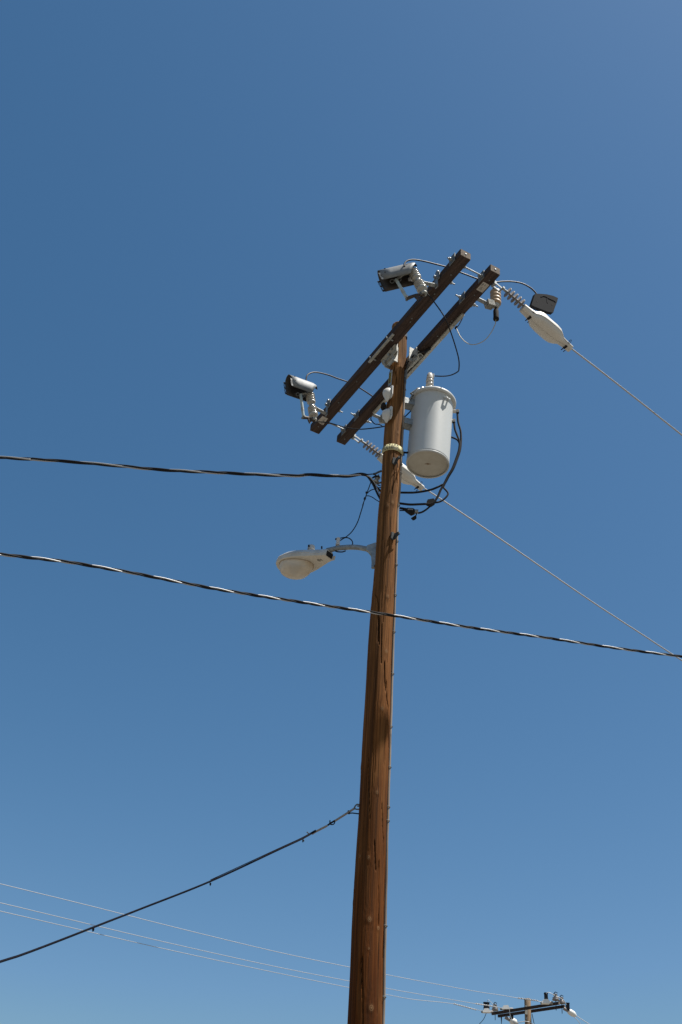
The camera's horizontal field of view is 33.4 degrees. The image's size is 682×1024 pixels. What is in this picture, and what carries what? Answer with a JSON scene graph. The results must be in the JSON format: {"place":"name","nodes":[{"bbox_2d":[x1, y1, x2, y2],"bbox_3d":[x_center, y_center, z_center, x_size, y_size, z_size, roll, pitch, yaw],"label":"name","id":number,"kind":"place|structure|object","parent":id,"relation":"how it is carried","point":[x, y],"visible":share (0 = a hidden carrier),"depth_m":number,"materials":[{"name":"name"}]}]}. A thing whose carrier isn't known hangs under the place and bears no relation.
{"place":"outdoors","nodes":[
{"label":"outdoors","id":0,"kind":"place"},
{"bbox_2d":[0,0,681,1023],"label":"sky","id":1,"kind":"structure","parent":0,"point":[203,203],"materials":[{"name":"blue"}]},
{"bbox_2d":[0,552,681,657],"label":"service cable","id":2,"kind":"object","parent":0,"point":[279,598],"visible":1,"depth_m":8.72,"materials":[{"name":"black rubber"}]},
{"bbox_2d":[424,488,681,660],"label":"line conductor","id":3,"kind":"object","parent":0,"point":[551,573],"visible":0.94,"depth_m":14.38,"materials":[{"name":"silver metal"}]},
{"bbox_2d":[377,453,423,490],"bbox_3d":[0.715,-0.483,13.592,0.677,0.260,0.210,26,-42,-25],"label":"conductor cover","id":4,"kind":"object","parent":3,"relation":"attached to","point":[408,477],"visible":0.57,"depth_m":13.54,"materials":[{"name":"white plastic"}]},
{"bbox_2d":[572,348,681,435],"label":"line conductor","id":5,"kind":"object","parent":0,"point":[620,386],"visible":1,"depth_m":11.95,"materials":[{"name":"silver metal"}]},
{"bbox_2d":[519,304,572,351],"bbox_3d":[2.095,-1.878,11.599,0.675,0.267,0.210,26,-42,-25],"label":"conductor cover","id":6,"kind":"object","parent":5,"relation":"attached to","point":[544,326],"visible":1,"depth_m":11.52,"materials":[{"name":"white plastic"}]},
{"bbox_2d":[529,294,557,314],"bbox_3d":[2.114,-2.184,11.829,0.416,0.414,0.050,26,-42,-25],"label":"connector cover","id":7,"kind":"object","parent":6,"relation":"on","point":[545,303],"visible":1,"depth_m":11.77,"materials":[{"name":"grey plastic"}]},
{"bbox_3d":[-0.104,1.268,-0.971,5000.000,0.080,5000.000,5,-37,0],"label":"ground","id":8,"kind":"structure","parent":0,"visible":0},
{"bbox_2d":[310,249,499,1023],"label":"utility pole","id":9,"kind":"object","parent":8,"relation":"on","point":[367,993],"visible":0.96,"depth_m":10.07,"materials":[{"name":"brown wood"}]},
{"bbox_2d":[0,911,481,1010],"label":"line conductor","id":10,"kind":"object","parent":9,"relation":"attached to","point":[236,964],"visible":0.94,"depth_m":28.45,"materials":[{"name":"silver metal"}]},
{"bbox_2d":[2,903,499,1007],"bbox_3d":[-9.968,5.432,18.751,2.242,6.107,47.145,-21,-44,30],"label":"line conductor","id":11,"kind":"object","parent":9,"relation":"attached to","point":[238,958],"visible":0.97,"depth_m":28.46,"materials":[{"name":"silver metal"}]},
{"bbox_2d":[283,374,328,423],"bbox_3d":[-0.403,-1.270,12.907,0.574,0.596,0.135,29,-44,-28],"label":"fuse cutout","id":12,"kind":"object","parent":9,"relation":"attached to","point":[299,388],"visible":1,"depth_m":12.91,"materials":[{"name":"grey metal"}]},
{"bbox_2d":[305,372,371,396],"bbox_3d":[0.068,-1.407,13.589,1.302,0.548,0.017,33,-46,-32],"label":"jumper wire","id":13,"kind":"object","parent":12,"relation":"attached to","point":[335,378],"visible":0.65,"depth_m":13.52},
{"bbox_2d":[313,411,410,429],"bbox_3d":[0.200,-0.989,12.354,1.269,0.537,0.109,-16,-42,25],"label":"jumper wire","id":14,"kind":"object","parent":12,"relation":"hanging from","point":[355,428],"visible":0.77,"depth_m":12.27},
{"bbox_2d":[276,537,375,579],"bbox_3d":[-0.182,0.462,11.020,1.150,0.476,0.344,-26,-47,33],"label":"street lamp","id":15,"kind":"object","parent":9,"relation":"attached to","point":[297,564],"visible":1,"depth_m":11.09,"materials":[{"name":"metal"}]},
{"bbox_2d":[276,553,331,571],"bbox_3d":[-0.361,0.503,11.187,0.667,0.144,0.344,-26,-47,34],"label":"bottom door","id":16,"kind":"structure","parent":15,"relation":"in","point":[313,558],"depth_m":11.07,"materials":[{"name":"paint"}]},
{"bbox_2d":[335,482,380,552],"bbox_3d":[0.171,0.058,11.161,0.423,0.814,0.091,-7,-39,15],"label":"lamp supply wire","id":17,"kind":"object","parent":15,"relation":"attached to","point":[367,492],"visible":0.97,"depth_m":11.19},
{"bbox_2d":[303,808,358,839],"bbox_3d":[-0.079,2.502,9.119,0.446,0.313,0.022,2,-37,3],"label":"cable grip","id":18,"kind":"object","parent":9,"relation":"attached to","point":[338,818],"visible":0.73,"depth_m":9.13,"materials":[{"name":"grey metal"}]},
{"bbox_2d":[0,830,315,962],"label":"drop cable","id":19,"kind":"object","parent":18,"relation":"hanging from","point":[162,900],"visible":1,"depth_m":7.38,"materials":[{"name":"black rubber"}]},
{"bbox_2d":[351,434,380,456],"bbox_3d":[0.313,-0.774,13.448,0.439,0.151,0.113,26,-42,-25],"label":"strain insulator","id":20,"kind":"object","parent":9,"relation":"attached to","point":[370,447],"visible":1,"depth_m":13.45,"materials":[{"name":"ceramic"}]},
{"bbox_2d":[361,473,379,498],"bbox_3d":[0.306,-0.247,11.340,0.234,0.312,0.026,11,-38,-8],"label":"service tail","id":21,"kind":"object","parent":9,"relation":"attached to","point":[372,483],"visible":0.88,"depth_m":11.36},
{"bbox_2d":[367,470,381,485],"bbox_3d":[0.337,-0.346,11.418,0.148,0.206,0.073,5,-37,0],"label":"service clevis","id":22,"kind":"object","parent":9,"relation":"attached to","point":[377,479],"visible":0.98,"depth_m":11.39,"materials":[{"name":"grey metal"}]},
{"bbox_2d":[0,456,365,477],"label":"service cable","id":23,"kind":"object","parent":22,"relation":"attached to","point":[176,470],"visible":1,"depth_m":11.36,"materials":[{"name":"black rubber"}]},
{"bbox_2d":[372,404,386,423],"bbox_3d":[0.484,-1.124,13.168,0.288,0.482,0.113,21,-40,-20],"label":"surge arrester","id":24,"kind":"object","parent":9,"relation":"attached to","point":[380,418],"visible":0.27,"depth_m":13.10,"materials":[{"name":"beige rubber"}]},
{"bbox_2d":[381,402,385,410],"bbox_3d":[0.443,-1.102,11.864,0.060,0.090,0.060,5,-37,0],"label":"bushing boot","id":25,"kind":"object","parent":9,"relation":"hanging from","point":[383,405],"visible":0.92,"depth_m":11.84,"materials":[{"name":"black rubber"}]},
{"bbox_2d":[382,406,392,422],"bbox_3d":[0.460,-1.003,11.687,0.081,0.217,0.130,21,-40,-21],"label":"pole guard","id":26,"kind":"object","parent":9,"relation":"attached to","point":[387,415],"visible":1,"depth_m":11.65,"materials":[{"name":"white plastic"}]},
{"bbox_2d":[383,385,392,401],"bbox_3d":[0.475,-1.238,11.867,0.081,0.217,0.130,21,-40,-21],"label":"pole guard","id":27,"kind":"object","parent":9,"relation":"attached to","point":[387,394],"visible":1,"depth_m":11.83,"materials":[{"name":"white plastic"}]},
{"bbox_2d":[377,263,438,300],"bbox_3d":[0.662,-2.280,11.284,0.618,0.553,0.173,5,-37,0],"label":"fuse cutout","id":28,"kind":"object","parent":9,"relation":"attached to","point":[400,277],"visible":1,"depth_m":11.28,"materials":[{"name":"grey metal"}]},
{"bbox_2d":[403,259,536,293],"bbox_3d":[1.350,-2.398,11.669,1.583,0.516,0.016,19,-40,-18],"label":"jumper wire","id":29,"kind":"object","parent":28,"relation":"attached to","point":[533,290],"visible":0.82,"depth_m":11.65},
{"bbox_2d":[405,347,430,369],"bbox_3d":[0.819,-1.645,12.148,0.348,0.209,0.068,-19,-43,28],"label":"ground cable","id":30,"kind":"object","parent":9,"relation":"attached to","point":[426,350],"visible":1,"depth_m":12.17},
{"bbox_2d":[403,372,458,478],"bbox_3d":[0.947,-1.000,11.950,0.500,1.308,0.543,-20,-44,29],"label":"transformer","id":31,"kind":"object","parent":9,"relation":"attached to","point":[430,406],"visible":0.98,"depth_m":11.68,"materials":[{"name":"grey paint"}]},
{"bbox_2d":[400,422,460,505],"bbox_3d":[0.914,-0.500,11.549,0.603,1.133,0.030,4,-37,1],"label":"secondary cable","id":32,"kind":"object","parent":31,"relation":"attached to","point":[446,479],"visible":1,"depth_m":11.41,"materials":[{"name":"black rubber"}]},
{"bbox_2d":[426,498,434,506],"bbox_3d":[0.886,-0.092,11.252,0.084,0.075,0.050,3,-37,2],"label":"cable splice","id":33,"kind":"object","parent":32,"relation":"attached to","point":[432,500],"visible":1,"depth_m":11.24,"materials":[{"name":"black plastic"}]},
{"bbox_2d":[418,436,458,513],"bbox_3d":[1.007,-0.391,11.563,0.443,1.137,0.069,15,-39,-13],"label":"secondary cable","id":34,"kind":"object","parent":31,"relation":"attached to","point":[443,499],"visible":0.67,"depth_m":11.35,"materials":[{"name":"black rubber"}]},
{"bbox_2d":[405,508,417,519],"bbox_3d":[0.692,0.024,11.159,0.131,0.135,0.052,3,-37,2],"label":"cable splice","id":35,"kind":"object","parent":34,"relation":"attached to","point":[411,511],"visible":1,"depth_m":11.17,"materials":[{"name":"black plastic"}]},
{"bbox_2d":[421,293,459,376],"bbox_3d":[1.049,-1.642,11.587,0.337,0.649,1.368,-3,-38,10],"label":"jumper wire","id":36,"kind":"object","parent":31,"relation":"hanging from","point":[452,338],"visible":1,"depth_m":11.12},
{"bbox_2d":[401,413,461,493],"bbox_3d":[0.934,-0.612,11.660,0.614,1.128,0.028,4,-37,1],"label":"secondary cable","id":37,"kind":"object","parent":9,"relation":"attached to","point":[440,485],"visible":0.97,"depth_m":11.46,"materials":[{"name":"black rubber"}]},
{"bbox_2d":[477,287,500,321],"bbox_3d":[1.517,-2.174,11.685,0.288,0.482,0.113,21,-40,-20],"label":"surge arrester","id":38,"kind":"object","parent":9,"relation":"attached to","point":[493,302],"visible":0.95,"depth_m":11.64,"materials":[{"name":"grey ceramic"}]},
{"bbox_2d":[456,320,495,344],"bbox_3d":[1.377,-1.822,11.595,0.445,0.335,0.023,-14,-41,23],"label":"arrester lead","id":39,"kind":"object","parent":38,"relation":"attached to","point":[480,342],"visible":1,"depth_m":11.52,"materials":[{"name":"beige metal"}]},
{"bbox_2d":[491,281,524,307],"bbox_3d":[1.696,-2.188,11.471,0.442,0.151,0.113,26,-42,-25],"label":"strain insulator","id":40,"kind":"object","parent":9,"relation":"attached to","point":[510,296],"visible":1,"depth_m":11.47,"materials":[{"name":"ceramic"}]},
{"bbox_2d":[491,998,564,1023],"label":"utility pole","id":41,"kind":"object","parent":8,"relation":"on","point":[527,1008],"visible":0.88,"depth_m":34.32,"materials":[{"name":"wood"}]},
{"bbox_2d":[481,1008,493,1012],"bbox_3d":[4.513,15.351,35.002,0.403,0.135,0.140,5,-37,0],"label":"conductor cover","id":42,"kind":"object","parent":41,"relation":"attached to","point":[486,1010],"visible":0.94,"depth_m":34.95,"materials":[{"name":"grey plastic"}]},
{"bbox_2d":[483,1002,489,1007],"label":"connector cover","id":43,"kind":"object","parent":42,"relation":"on","point":[486,1003],"visible":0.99,"depth_m":35.07,"materials":[{"name":"grey plastic"}]},
{"bbox_2d":[492,1002,497,1019],"bbox_3d":[4.748,15.376,35.060,0.209,0.530,0.209,5,-37,0],"label":"pin insulator","id":44,"kind":"object","parent":41,"relation":"attached to","point":[495,1008],"visible":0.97,"depth_m":35.05,"materials":[{"name":"grey ceramic"}]},
{"bbox_2d":[500,1005,512,1009],"bbox_3d":[5.051,15.141,34.730,0.395,0.145,0.140,5,-37,0],"label":"conductor cover","id":45,"kind":"object","parent":41,"relation":"attached to","point":[505,1007],"visible":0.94,"depth_m":34.69,"materials":[{"name":"grey plastic"}]},
{"bbox_2d":[509,1018,517,1023],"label":"conductor cover","id":46,"kind":"object","parent":41,"relation":"attached to","point":[514,1021],"visible":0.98,"depth_m":34.46,"materials":[{"name":"white plastic"}]},
{"bbox_2d":[540,999,552,1004],"bbox_3d":[6.086,14.502,33.683,0.371,0.136,0.140,5,-37,0],"label":"conductor cover","id":47,"kind":"object","parent":41,"relation":"attached to","point":[546,1001],"visible":1,"depth_m":33.63,"materials":[{"name":"grey plastic"}]},
{"bbox_2d":[1,884,540,1001],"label":"line conductor","id":48,"kind":"object","parent":47,"relation":"attached to","point":[258,947],"visible":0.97,"depth_m":28.43,"materials":[{"name":"silver metal"}]},
{"bbox_2d":[552,992,558,1001],"bbox_3d":[6.353,14.466,33.664,0.209,0.530,0.209,5,-37,0],"label":"pin insulator","id":49,"kind":"object","parent":41,"relation":"attached to","point":[555,998],"visible":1,"depth_m":33.65,"materials":[{"name":"grey ceramic"}]},
{"bbox_2d":[558,995,564,1013],"bbox_3d":[6.566,14.640,33.850,0.209,0.530,0.209,5,-37,0],"label":"pin insulator","id":50,"kind":"object","parent":41,"relation":"attached to","point":[561,1001],"visible":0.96,"depth_m":33.83,"materials":[{"name":"grey ceramic"}]},
{"bbox_3d":[6.670,14.761,33.764,0.167,0.146,0.098,5,-37,0],"label":"strain insulator","id":51,"kind":"object","parent":41,"relation":"attached to","visible":0},
{"bbox_2d":[567,1009,576,1016],"bbox_3d":[6.855,14.877,33.780,0.328,0.196,0.170,24,-41,-23],"label":"conductor cover","id":52,"kind":"object","parent":51,"relation":"attached to","point":[571,1012],"visible":1,"depth_m":33.71,"materials":[{"name":"white plastic"}]},
{"bbox_2d":[565,1002,569,1010],"bbox_3d":[6.738,14.707,33.809,0.115,0.226,0.110,3,-37,2],"label":"connector cover","id":53,"kind":"object","parent":52,"relation":"attached to","point":[568,1006],"visible":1,"depth_m":33.77,"materials":[{"name":"grey plastic"}]}
]}

